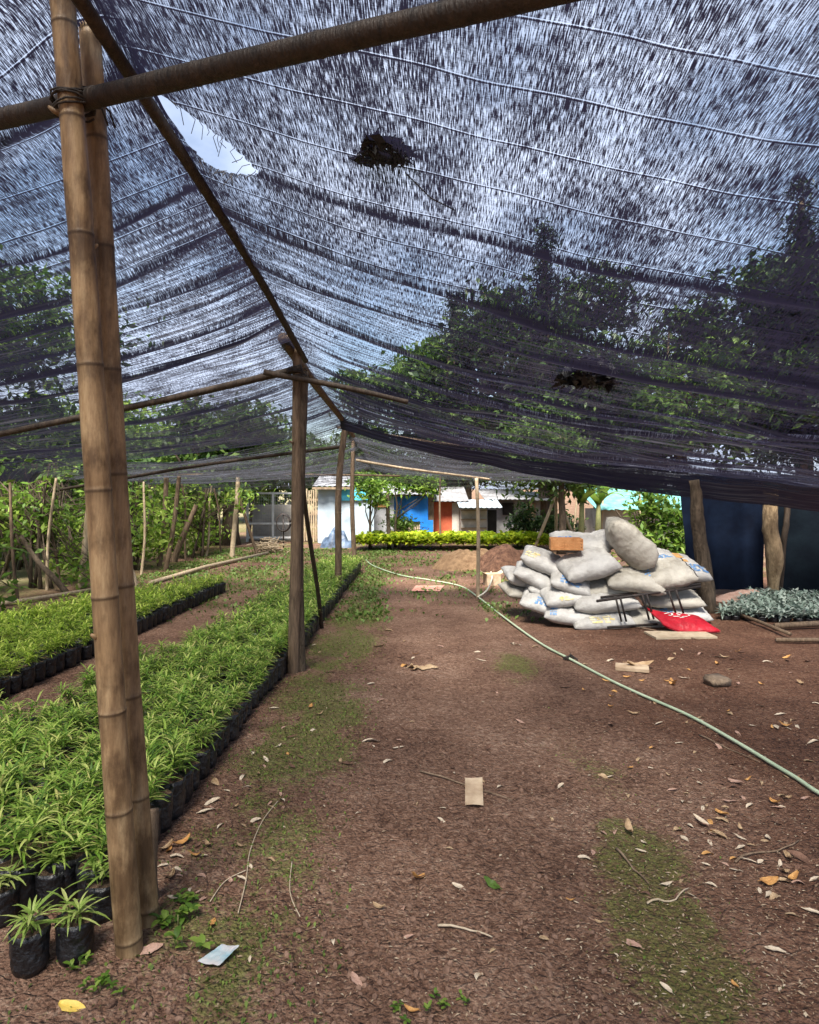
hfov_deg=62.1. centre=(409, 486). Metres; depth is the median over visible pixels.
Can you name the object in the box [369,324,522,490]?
broadleaf tree
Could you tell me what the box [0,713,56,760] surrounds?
potted seedling
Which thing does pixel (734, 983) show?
dry leaf
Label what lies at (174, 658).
potted seedling
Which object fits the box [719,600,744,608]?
pale seedling
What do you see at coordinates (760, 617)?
pale seedling
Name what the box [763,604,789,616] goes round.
pale seedling
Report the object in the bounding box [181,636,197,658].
potted seedling
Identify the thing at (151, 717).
potted seedling
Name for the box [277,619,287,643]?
potted seedling
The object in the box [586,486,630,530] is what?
banana plant
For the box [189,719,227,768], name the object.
potted seedling
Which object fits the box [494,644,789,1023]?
moss growth
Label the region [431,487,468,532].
red shack
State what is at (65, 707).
potted seedling
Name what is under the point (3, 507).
garden shrub
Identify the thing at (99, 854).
potted seedling
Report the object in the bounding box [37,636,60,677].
potted seedling
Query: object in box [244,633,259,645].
potted seedling
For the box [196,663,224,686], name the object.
potted seedling
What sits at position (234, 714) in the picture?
potted seedling
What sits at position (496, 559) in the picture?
earth mound
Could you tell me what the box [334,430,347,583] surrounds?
bamboo post
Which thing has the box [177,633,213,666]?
potted seedling
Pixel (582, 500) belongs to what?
banana plant
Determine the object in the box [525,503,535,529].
door
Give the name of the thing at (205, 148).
sky
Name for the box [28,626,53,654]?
potted seedling
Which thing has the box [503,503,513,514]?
window
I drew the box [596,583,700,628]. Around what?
metal rack
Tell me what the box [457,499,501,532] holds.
pale shack
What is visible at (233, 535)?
bamboo post
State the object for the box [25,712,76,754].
potted seedling
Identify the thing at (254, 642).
potted seedling
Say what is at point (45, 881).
potted seedling
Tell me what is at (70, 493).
garden shrub
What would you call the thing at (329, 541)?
tarp heap
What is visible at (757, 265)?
broadleaf tree
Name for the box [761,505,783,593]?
trunk post
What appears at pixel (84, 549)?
bamboo post
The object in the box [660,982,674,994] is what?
dry leaf
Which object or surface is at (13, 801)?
potted seedling
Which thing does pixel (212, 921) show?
dry leaf
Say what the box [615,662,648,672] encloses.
board scrap
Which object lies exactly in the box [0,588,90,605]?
edging pole
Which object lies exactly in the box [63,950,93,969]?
weed
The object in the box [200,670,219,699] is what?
potted seedling
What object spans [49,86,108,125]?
rope lashing
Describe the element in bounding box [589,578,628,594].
woven sack
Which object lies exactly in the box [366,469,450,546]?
tree
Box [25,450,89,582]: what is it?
garden shrub
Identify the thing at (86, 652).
potted seedling
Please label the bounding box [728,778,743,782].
dry leaf
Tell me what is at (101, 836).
potted seedling
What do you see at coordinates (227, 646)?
potted seedling
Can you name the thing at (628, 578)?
woven sack
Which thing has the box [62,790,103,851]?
potted seedling
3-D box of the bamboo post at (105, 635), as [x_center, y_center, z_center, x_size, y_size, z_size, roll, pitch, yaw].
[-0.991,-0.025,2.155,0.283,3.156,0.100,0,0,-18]
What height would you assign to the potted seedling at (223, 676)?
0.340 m
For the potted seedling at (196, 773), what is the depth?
3.37 m
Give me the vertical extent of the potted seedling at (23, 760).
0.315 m
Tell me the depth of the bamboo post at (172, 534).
12.14 m
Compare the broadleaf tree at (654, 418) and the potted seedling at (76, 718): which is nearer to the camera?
the potted seedling at (76, 718)
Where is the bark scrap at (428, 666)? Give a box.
[406,664,436,669]
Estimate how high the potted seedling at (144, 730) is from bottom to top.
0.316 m
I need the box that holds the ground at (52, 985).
[0,489,818,1023]
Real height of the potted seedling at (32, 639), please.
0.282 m
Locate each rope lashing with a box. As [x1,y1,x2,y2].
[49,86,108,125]
[83,86,115,127]
[287,368,309,377]
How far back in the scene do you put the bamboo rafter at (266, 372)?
5.42 m
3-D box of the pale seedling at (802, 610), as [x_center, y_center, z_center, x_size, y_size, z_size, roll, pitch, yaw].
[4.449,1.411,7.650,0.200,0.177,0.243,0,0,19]
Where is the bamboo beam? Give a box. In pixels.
[0,0,582,130]
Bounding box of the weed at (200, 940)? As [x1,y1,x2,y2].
[163,925,214,950]
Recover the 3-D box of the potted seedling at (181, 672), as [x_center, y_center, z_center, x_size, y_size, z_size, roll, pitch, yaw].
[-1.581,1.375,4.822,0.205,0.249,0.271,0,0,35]
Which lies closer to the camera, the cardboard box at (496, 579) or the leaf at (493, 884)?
the leaf at (493, 884)
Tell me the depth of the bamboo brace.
6.71 m
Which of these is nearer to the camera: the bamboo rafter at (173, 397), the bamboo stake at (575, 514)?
the bamboo rafter at (173, 397)
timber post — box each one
[287,349,302,673]
[299,371,308,671]
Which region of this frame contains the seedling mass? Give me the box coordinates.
[0,554,362,643]
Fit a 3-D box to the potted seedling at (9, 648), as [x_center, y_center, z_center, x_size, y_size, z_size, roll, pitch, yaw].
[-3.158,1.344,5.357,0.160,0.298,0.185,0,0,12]
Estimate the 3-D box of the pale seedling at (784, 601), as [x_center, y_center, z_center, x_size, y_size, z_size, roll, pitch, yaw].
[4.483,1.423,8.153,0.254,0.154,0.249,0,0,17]
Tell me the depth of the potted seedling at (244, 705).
4.35 m
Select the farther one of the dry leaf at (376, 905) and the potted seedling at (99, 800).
the potted seedling at (99, 800)
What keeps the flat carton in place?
on the ground at (52, 985)
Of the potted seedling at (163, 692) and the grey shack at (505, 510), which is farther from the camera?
the grey shack at (505, 510)
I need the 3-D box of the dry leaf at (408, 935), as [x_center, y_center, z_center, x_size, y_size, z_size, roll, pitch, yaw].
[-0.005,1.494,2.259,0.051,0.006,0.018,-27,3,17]
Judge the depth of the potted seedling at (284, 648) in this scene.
5.65 m
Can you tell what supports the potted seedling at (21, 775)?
on the ground at (52, 985)
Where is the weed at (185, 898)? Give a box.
[173,888,198,905]
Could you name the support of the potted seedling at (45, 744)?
on the ground at (52, 985)
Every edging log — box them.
[716,605,791,635]
[773,621,818,628]
[775,638,818,641]
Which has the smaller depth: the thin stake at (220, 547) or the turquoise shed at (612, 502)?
the thin stake at (220, 547)
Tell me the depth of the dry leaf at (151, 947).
2.20 m
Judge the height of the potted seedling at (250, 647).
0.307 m
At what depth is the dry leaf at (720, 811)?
3.12 m
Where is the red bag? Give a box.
[647,608,719,631]
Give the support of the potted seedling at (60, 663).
on the ground at (52, 985)
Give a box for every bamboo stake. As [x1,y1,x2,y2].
[150,808,159,899]
[573,498,576,531]
[601,500,603,528]
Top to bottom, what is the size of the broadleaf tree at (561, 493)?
4.245 m
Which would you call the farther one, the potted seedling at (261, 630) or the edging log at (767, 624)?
the edging log at (767, 624)
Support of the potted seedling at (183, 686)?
on the ground at (52, 985)
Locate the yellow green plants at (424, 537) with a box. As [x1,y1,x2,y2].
[349,529,549,546]
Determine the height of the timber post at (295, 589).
2.688 m
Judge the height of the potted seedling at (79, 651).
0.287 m
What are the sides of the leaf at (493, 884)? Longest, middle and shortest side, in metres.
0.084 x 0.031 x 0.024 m
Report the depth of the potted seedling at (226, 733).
3.90 m
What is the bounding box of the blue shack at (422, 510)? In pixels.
[388,484,433,531]
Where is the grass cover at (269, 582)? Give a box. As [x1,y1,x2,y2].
[58,547,548,622]
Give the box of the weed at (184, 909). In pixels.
[149,902,201,928]
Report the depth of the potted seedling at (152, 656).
4.90 m
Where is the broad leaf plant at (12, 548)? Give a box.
[0,546,30,553]
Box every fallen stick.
[420,770,511,799]
[438,924,492,937]
[615,847,649,883]
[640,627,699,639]
[646,887,688,903]
[699,734,759,761]
[734,840,799,862]
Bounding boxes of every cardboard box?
[480,569,502,585]
[549,537,582,550]
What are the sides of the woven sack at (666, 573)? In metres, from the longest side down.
0.618 x 0.466 x 0.245 m
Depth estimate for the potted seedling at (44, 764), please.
3.09 m
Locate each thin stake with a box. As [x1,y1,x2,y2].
[9,482,18,598]
[40,481,60,579]
[45,478,57,589]
[140,482,145,574]
[181,484,186,559]
[205,486,211,555]
[213,489,221,551]
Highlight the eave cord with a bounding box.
[2,440,212,473]
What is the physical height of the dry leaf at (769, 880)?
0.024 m
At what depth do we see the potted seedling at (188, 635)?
5.73 m
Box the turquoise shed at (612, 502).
[585,488,682,542]
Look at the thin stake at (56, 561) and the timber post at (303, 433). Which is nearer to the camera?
the timber post at (303, 433)
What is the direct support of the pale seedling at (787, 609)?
on the ground at (52, 985)
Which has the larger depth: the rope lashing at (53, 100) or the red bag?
the red bag
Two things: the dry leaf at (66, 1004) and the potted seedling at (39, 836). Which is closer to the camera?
the dry leaf at (66, 1004)
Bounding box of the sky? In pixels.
[0,0,818,488]
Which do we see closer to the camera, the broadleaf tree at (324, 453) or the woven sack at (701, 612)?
the woven sack at (701, 612)
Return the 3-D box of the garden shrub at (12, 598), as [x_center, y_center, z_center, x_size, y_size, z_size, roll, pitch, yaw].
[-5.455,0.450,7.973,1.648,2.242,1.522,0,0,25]
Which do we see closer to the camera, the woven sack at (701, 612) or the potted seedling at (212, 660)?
the potted seedling at (212, 660)
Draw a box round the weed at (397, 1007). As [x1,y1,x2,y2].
[389,1000,411,1023]
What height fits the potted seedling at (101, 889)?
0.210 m
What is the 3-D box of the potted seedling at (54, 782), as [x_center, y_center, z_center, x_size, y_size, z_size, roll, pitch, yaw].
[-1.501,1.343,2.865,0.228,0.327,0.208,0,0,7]
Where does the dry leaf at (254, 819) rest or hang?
on the ground at (52, 985)
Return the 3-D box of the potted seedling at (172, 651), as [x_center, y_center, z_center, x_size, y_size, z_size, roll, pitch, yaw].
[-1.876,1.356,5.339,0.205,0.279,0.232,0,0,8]
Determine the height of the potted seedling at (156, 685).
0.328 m
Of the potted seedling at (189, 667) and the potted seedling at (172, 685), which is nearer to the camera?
the potted seedling at (172, 685)
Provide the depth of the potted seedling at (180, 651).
5.24 m
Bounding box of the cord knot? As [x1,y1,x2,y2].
[563,654,577,659]
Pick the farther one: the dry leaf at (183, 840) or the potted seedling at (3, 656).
the potted seedling at (3, 656)
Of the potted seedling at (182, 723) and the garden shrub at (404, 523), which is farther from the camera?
the garden shrub at (404, 523)
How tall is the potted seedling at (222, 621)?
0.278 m
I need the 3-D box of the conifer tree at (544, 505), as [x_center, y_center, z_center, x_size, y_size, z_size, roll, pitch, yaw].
[3.990,-3.190,20.132,2.752,9.488,2.800,0,0,-29]
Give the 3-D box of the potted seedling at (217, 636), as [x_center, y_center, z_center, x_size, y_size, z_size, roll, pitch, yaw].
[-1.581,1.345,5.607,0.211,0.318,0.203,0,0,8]
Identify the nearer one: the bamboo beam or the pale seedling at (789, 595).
the bamboo beam
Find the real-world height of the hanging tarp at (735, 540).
1.580 m
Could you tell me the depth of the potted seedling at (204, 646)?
5.34 m
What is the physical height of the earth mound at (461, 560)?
0.390 m
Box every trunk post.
[689,479,715,612]
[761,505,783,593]
[779,507,790,590]
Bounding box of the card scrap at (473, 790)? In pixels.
[465,777,482,804]
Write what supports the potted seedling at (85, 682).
on the ground at (52, 985)
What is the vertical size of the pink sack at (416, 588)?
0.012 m
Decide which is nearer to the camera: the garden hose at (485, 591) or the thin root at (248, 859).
the thin root at (248, 859)
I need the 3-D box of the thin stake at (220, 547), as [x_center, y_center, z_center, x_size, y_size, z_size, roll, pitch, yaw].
[-4.363,0.781,15.462,0.203,1.525,0.068,0,0,0]
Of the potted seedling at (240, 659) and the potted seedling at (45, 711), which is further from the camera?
the potted seedling at (240, 659)
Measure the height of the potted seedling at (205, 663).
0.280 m
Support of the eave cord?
attached to the shade net at (242, 473)
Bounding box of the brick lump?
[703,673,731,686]
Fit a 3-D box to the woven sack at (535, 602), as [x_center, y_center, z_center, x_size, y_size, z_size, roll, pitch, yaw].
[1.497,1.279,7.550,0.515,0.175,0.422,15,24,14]
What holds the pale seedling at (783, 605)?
on the ground at (52, 985)
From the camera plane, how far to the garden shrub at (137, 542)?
12.17 m
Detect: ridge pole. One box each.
[71,0,307,362]
[278,333,355,437]
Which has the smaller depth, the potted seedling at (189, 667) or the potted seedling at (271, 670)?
the potted seedling at (189, 667)
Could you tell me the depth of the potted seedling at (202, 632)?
5.78 m
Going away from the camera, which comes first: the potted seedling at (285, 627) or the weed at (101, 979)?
the weed at (101, 979)
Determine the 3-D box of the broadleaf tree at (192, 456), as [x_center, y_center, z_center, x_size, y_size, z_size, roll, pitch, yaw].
[-4.835,-0.434,17.447,3.549,3.978,4.159,0,0,0]
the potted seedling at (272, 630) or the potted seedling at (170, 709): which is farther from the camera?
the potted seedling at (272, 630)
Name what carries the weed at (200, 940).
on the ground at (52, 985)
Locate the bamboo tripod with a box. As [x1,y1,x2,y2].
[534,491,572,546]
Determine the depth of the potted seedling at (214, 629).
5.95 m
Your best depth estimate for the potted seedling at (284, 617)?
6.47 m
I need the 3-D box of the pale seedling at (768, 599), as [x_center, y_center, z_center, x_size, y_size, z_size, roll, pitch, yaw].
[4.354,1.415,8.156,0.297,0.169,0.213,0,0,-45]
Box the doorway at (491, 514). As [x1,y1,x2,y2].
[487,510,496,532]
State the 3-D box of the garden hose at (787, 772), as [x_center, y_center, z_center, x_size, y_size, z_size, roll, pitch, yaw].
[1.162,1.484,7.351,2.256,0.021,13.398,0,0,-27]
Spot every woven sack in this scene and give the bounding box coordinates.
[497,581,523,598]
[501,566,526,587]
[512,560,551,588]
[519,588,550,614]
[520,545,560,575]
[526,583,539,593]
[540,586,581,607]
[544,606,589,625]
[549,530,610,552]
[550,570,590,595]
[555,547,622,582]
[573,593,642,613]
[573,611,635,629]
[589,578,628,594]
[591,529,612,549]
[605,517,658,569]
[605,566,666,595]
[626,606,664,627]
[637,588,706,608]
[641,557,699,589]
[657,548,674,559]
[659,607,713,621]
[672,553,699,565]
[688,563,713,581]
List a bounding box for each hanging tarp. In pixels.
[680,475,763,589]
[764,477,818,592]
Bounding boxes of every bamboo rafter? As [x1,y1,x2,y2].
[0,364,302,436]
[59,445,345,490]
[163,474,399,476]
[263,369,407,403]
[356,459,489,479]
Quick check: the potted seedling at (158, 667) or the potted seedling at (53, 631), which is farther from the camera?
the potted seedling at (53, 631)
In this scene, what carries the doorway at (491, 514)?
in the pale shack at (467, 517)
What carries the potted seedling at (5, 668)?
on the ground at (52, 985)
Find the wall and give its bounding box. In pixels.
[253,505,290,539]
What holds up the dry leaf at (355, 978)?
on the ground at (52, 985)
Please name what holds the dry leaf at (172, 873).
on the ground at (52, 985)
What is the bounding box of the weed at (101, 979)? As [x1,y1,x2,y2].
[77,969,125,994]
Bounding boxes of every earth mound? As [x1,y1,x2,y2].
[432,548,487,570]
[480,543,523,573]
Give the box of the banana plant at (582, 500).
[558,483,623,532]
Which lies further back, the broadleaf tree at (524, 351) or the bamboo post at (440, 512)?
the broadleaf tree at (524, 351)
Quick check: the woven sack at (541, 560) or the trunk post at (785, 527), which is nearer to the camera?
the woven sack at (541, 560)
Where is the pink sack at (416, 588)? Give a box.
[411,585,443,590]
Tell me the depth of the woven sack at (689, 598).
7.45 m
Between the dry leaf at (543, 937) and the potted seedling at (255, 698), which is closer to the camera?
the dry leaf at (543, 937)
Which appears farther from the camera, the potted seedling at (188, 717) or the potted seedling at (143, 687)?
the potted seedling at (143, 687)
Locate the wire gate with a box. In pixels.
[246,492,290,541]
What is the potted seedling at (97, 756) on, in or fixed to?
on the ground at (52, 985)
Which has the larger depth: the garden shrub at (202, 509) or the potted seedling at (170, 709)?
the garden shrub at (202, 509)
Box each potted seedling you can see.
[0,625,26,648]
[0,638,19,661]
[0,645,8,667]
[0,654,7,675]
[0,655,16,674]
[0,658,22,693]
[0,670,10,699]
[0,689,51,740]
[0,701,31,743]
[0,712,34,757]
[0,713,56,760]
[0,720,37,771]
[0,736,11,758]
[0,745,15,784]
[0,754,49,810]
[0,760,25,830]
[0,768,16,808]
[0,768,24,809]
[0,790,51,847]
[0,806,23,863]
[0,807,57,914]
[0,860,36,928]
[0,888,64,978]
[1,782,31,816]
[4,729,73,788]
[7,774,88,830]
[8,708,41,744]
[9,642,36,665]
[12,635,22,655]
[12,636,43,659]
[14,638,31,656]
[14,646,41,688]
[15,626,43,647]
[15,786,64,859]
[17,641,47,682]
[21,726,76,774]
[23,632,46,647]
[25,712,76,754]
[26,697,63,740]
[27,839,80,910]
[28,622,53,646]
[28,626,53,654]
[28,744,74,795]
[29,808,102,903]
[32,768,77,816]
[33,701,63,730]
[35,706,75,745]
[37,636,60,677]
[38,719,82,766]
[40,628,61,649]
[43,623,63,640]
[43,777,90,837]
[44,628,66,646]
[44,888,109,966]
[45,680,89,713]
[46,633,70,672]
[48,698,76,721]
[48,757,87,805]
[51,811,109,902]
[54,629,80,668]
[58,702,87,731]
[59,760,102,827]
[61,631,81,663]
[61,706,99,745]
[61,745,87,774]
[62,690,96,726]
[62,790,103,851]
[65,726,90,753]
[65,850,112,923]
[68,732,99,770]
[71,744,102,784]
[72,669,96,708]
[75,757,104,811]
[78,619,94,656]
[79,630,93,659]
[79,663,95,697]
[81,687,98,723]
[81,730,99,753]
[81,792,105,827]
[82,684,97,717]
[83,704,98,728]
[86,743,101,771]
[88,724,155,748]
[89,817,107,854]
[138,640,159,671]
[139,650,159,682]
[139,656,155,683]
[139,663,159,696]
[141,679,153,699]
[142,670,174,706]
[142,674,189,706]
[142,691,150,707]
[142,692,165,712]
[142,694,153,717]
[143,710,178,744]
[144,695,169,731]
[144,708,162,733]
[144,718,158,750]
[145,718,177,770]
[145,729,185,763]
[145,734,166,775]
[146,751,180,833]
[147,669,183,689]
[147,726,193,819]
[148,771,170,840]
[149,637,185,672]
[151,658,176,679]
[151,669,172,696]
[153,653,169,672]
[153,662,174,682]
[153,711,176,747]
[156,683,177,718]
[156,700,193,730]
[157,642,178,661]
[159,688,191,718]
[160,736,199,803]
[162,685,202,733]
[165,710,195,745]
[166,653,184,673]
[166,727,194,750]
[168,642,183,658]
[171,659,199,685]
[171,677,189,696]
[173,644,188,666]
[173,647,202,679]
[174,674,201,712]
[174,733,205,790]
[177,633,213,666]
[177,641,205,671]
[178,626,198,652]
[179,655,204,692]
[179,670,200,694]
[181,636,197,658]
[182,717,217,780]
[183,671,210,703]
[187,683,228,709]
[188,626,213,656]
[188,699,226,756]
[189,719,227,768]
[190,684,221,721]
[191,636,211,657]
[191,665,208,681]
[192,625,215,647]
[194,654,216,677]
[194,679,210,698]
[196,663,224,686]
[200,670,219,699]
[202,620,221,646]
[203,688,221,720]
[204,639,224,665]
[204,648,243,679]
[205,652,219,670]
[205,702,231,748]
[208,630,228,654]
[212,682,257,741]
[213,681,231,702]
[215,665,248,698]
[216,644,238,671]
[217,622,230,639]
[217,655,248,691]
[217,685,246,731]
[218,624,234,646]
[219,641,235,656]
[220,619,230,634]
[221,626,235,641]
[221,630,243,653]
[227,623,248,646]
[227,647,256,686]
[228,640,251,664]
[228,679,249,723]
[229,681,252,716]
[232,618,247,638]
[232,650,246,670]
[236,621,254,645]
[236,653,259,673]
[243,633,270,650]
[243,643,260,665]
[243,670,264,708]
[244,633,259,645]
[245,616,262,638]
[245,657,275,695]
[247,637,268,660]
[248,668,268,700]
[250,648,274,690]
[251,611,271,630]
[251,637,267,653]
[253,626,267,645]
[255,645,278,684]
[257,613,275,637]
[261,634,287,680]
[262,618,280,646]
[266,628,288,674]
[267,610,283,629]
[269,625,287,669]
[277,613,288,629]
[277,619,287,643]
[278,624,287,646]
[304,609,313,641]
[304,613,308,646]
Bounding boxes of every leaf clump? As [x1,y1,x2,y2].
[349,127,417,167]
[549,354,622,393]
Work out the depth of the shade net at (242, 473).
11.87 m
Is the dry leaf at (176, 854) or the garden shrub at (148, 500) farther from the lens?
the garden shrub at (148, 500)
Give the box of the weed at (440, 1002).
[423,987,469,1010]
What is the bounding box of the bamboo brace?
[304,487,323,628]
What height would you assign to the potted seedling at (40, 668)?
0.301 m
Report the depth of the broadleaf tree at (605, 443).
22.27 m
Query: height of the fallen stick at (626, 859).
0.017 m
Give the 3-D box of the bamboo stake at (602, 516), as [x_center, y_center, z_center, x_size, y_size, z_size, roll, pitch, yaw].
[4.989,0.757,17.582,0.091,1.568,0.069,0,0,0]
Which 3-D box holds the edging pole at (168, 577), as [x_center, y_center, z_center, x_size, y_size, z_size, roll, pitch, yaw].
[-3.594,1.460,12.784,0.134,0.090,4.806,0,0,10]
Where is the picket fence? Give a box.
[304,489,317,541]
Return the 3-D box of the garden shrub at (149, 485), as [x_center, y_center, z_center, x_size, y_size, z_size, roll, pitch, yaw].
[-5.513,0.503,15.999,2.073,2.376,1.516,0,0,0]
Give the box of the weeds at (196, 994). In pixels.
[0,611,392,1023]
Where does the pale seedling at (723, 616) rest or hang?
on the ground at (52, 985)
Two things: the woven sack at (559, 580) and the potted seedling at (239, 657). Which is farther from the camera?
the woven sack at (559, 580)
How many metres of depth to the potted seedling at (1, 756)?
3.16 m
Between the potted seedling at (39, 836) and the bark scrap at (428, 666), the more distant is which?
the bark scrap at (428, 666)
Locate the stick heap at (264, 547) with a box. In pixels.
[247,536,290,553]
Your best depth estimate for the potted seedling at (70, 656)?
5.64 m
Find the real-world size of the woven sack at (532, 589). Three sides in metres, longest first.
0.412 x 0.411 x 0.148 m
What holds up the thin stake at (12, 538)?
on the ground at (52, 985)
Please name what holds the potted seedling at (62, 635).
on the ground at (52, 985)
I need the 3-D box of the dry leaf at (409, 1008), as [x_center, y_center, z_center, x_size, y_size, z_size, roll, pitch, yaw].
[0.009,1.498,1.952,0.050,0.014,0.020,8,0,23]
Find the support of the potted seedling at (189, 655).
on the ground at (52, 985)
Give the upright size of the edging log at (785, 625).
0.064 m
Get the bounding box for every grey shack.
[374,486,397,533]
[479,489,548,532]
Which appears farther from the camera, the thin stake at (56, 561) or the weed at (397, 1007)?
the thin stake at (56, 561)
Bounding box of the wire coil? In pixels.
[276,513,290,547]
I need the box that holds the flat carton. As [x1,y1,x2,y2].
[644,631,717,639]
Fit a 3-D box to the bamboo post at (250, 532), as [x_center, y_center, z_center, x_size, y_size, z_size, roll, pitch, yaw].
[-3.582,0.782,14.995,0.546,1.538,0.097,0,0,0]
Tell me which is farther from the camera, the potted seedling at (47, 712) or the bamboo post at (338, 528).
the bamboo post at (338, 528)
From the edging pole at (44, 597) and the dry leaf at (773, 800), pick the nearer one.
the dry leaf at (773, 800)
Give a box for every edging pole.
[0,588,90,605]
[148,552,268,583]
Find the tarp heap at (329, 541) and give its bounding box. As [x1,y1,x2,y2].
[320,527,350,547]
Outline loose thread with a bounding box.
[407,175,454,209]
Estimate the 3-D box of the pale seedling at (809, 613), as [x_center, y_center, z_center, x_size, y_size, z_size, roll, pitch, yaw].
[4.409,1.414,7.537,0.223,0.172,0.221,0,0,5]
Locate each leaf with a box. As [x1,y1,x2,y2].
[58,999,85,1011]
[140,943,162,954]
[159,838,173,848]
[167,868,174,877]
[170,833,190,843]
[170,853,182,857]
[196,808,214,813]
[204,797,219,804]
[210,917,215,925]
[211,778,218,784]
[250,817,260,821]
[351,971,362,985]
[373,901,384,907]
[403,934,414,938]
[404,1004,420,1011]
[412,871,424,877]
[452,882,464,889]
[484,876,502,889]
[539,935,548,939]
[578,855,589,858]
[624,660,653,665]
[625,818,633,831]
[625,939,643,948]
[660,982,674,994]
[693,813,708,823]
[707,830,726,837]
[713,817,727,821]
[715,808,727,813]
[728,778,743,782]
[731,979,738,987]
[758,876,777,884]
[764,945,788,953]
[768,797,779,802]
[769,892,777,899]
[777,877,792,883]
[783,850,792,857]
[788,850,812,863]
[788,870,798,879]
[801,907,818,913]
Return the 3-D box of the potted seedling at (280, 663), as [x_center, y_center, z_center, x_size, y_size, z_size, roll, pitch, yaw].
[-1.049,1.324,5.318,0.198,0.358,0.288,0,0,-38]
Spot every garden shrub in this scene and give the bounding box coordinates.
[0,433,77,570]
[0,448,37,611]
[0,449,151,589]
[0,450,26,530]
[0,482,50,579]
[19,483,83,556]
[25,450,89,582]
[57,496,190,569]
[58,472,142,546]
[128,467,188,561]
[135,457,215,551]
[141,481,254,557]
[150,479,274,554]
[372,510,427,545]
[503,500,550,545]
[533,508,593,535]
[611,483,684,565]
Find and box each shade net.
[0,0,340,481]
[34,425,369,492]
[94,0,818,511]
[350,433,697,492]
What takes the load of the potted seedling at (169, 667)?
on the ground at (52, 985)
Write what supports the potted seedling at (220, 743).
on the ground at (52, 985)
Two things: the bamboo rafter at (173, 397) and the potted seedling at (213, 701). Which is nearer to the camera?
the potted seedling at (213, 701)
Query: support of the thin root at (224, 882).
on the ground at (52, 985)
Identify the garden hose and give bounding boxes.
[367,561,818,794]
[477,571,492,597]
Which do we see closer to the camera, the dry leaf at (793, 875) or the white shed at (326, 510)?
the dry leaf at (793, 875)
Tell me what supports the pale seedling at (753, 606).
on the ground at (52, 985)
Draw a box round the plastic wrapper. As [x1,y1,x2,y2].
[198,944,238,964]
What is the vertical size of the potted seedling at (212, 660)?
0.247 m
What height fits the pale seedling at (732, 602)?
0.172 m
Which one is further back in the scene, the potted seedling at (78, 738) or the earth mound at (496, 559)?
the earth mound at (496, 559)
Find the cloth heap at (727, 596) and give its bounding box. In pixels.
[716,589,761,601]
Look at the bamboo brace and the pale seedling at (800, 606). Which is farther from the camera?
the pale seedling at (800, 606)
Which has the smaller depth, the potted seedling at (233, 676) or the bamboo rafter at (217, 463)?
the potted seedling at (233, 676)
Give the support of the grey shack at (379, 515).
on the ground at (52, 985)
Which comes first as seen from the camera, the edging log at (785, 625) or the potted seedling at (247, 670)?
the potted seedling at (247, 670)
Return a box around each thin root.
[209,870,245,901]
[237,801,277,913]
[289,861,300,916]
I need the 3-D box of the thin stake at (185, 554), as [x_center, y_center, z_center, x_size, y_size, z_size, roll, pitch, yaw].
[-4.637,0.738,13.977,0.136,1.608,0.052,0,0,6]
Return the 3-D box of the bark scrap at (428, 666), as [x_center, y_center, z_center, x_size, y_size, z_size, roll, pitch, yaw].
[0.092,1.490,5.634,0.255,0.010,0.171,0,0,-22]
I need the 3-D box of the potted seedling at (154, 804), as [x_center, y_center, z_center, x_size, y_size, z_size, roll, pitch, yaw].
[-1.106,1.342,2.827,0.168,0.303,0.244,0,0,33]
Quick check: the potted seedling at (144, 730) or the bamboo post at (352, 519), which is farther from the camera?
the bamboo post at (352, 519)
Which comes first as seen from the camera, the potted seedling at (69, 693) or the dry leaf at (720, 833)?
the dry leaf at (720, 833)
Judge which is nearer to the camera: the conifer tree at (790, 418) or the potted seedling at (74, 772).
the potted seedling at (74, 772)
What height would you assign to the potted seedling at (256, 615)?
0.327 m
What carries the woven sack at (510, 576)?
on the woven sack at (532, 589)
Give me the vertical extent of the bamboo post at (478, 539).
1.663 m
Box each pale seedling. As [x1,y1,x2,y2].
[715,602,731,619]
[718,603,735,613]
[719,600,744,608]
[722,606,744,620]
[726,598,738,606]
[729,603,744,617]
[734,602,750,614]
[736,595,754,601]
[739,599,751,605]
[742,604,753,620]
[743,605,761,618]
[745,595,758,605]
[748,605,770,621]
[749,602,765,615]
[756,599,773,614]
[761,597,779,605]
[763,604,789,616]
[763,607,782,622]
[775,602,786,613]
[775,605,791,620]
[776,599,792,604]
[776,605,791,622]
[785,609,807,621]
[786,603,799,617]
[787,593,805,598]
[787,600,801,611]
[793,604,809,612]
[795,607,812,620]
[800,606,818,620]
[805,603,818,620]
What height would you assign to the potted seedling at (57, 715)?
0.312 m
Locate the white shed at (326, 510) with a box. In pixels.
[312,476,373,543]
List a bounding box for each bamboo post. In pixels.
[19,535,68,591]
[47,0,142,958]
[78,22,158,928]
[78,507,87,587]
[133,569,138,586]
[156,475,168,565]
[163,476,180,570]
[170,504,197,561]
[229,478,239,556]
[239,497,257,553]
[249,500,253,540]
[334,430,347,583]
[350,441,356,560]
[386,492,390,547]
[439,477,441,548]
[475,478,479,598]
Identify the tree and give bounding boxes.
[0,244,163,467]
[0,394,196,551]
[2,361,182,520]
[64,376,245,526]
[148,394,287,545]
[151,398,291,545]
[219,414,345,521]
[280,429,424,513]
[329,364,400,485]
[344,469,402,548]
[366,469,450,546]
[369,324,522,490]
[378,398,508,499]
[420,284,486,502]
[428,257,663,529]
[467,389,612,553]
[500,216,590,531]
[575,413,689,507]
[583,303,817,484]
[664,237,818,474]
[746,179,818,474]
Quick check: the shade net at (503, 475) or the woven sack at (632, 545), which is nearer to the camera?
the woven sack at (632, 545)
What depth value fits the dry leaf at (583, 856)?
2.75 m

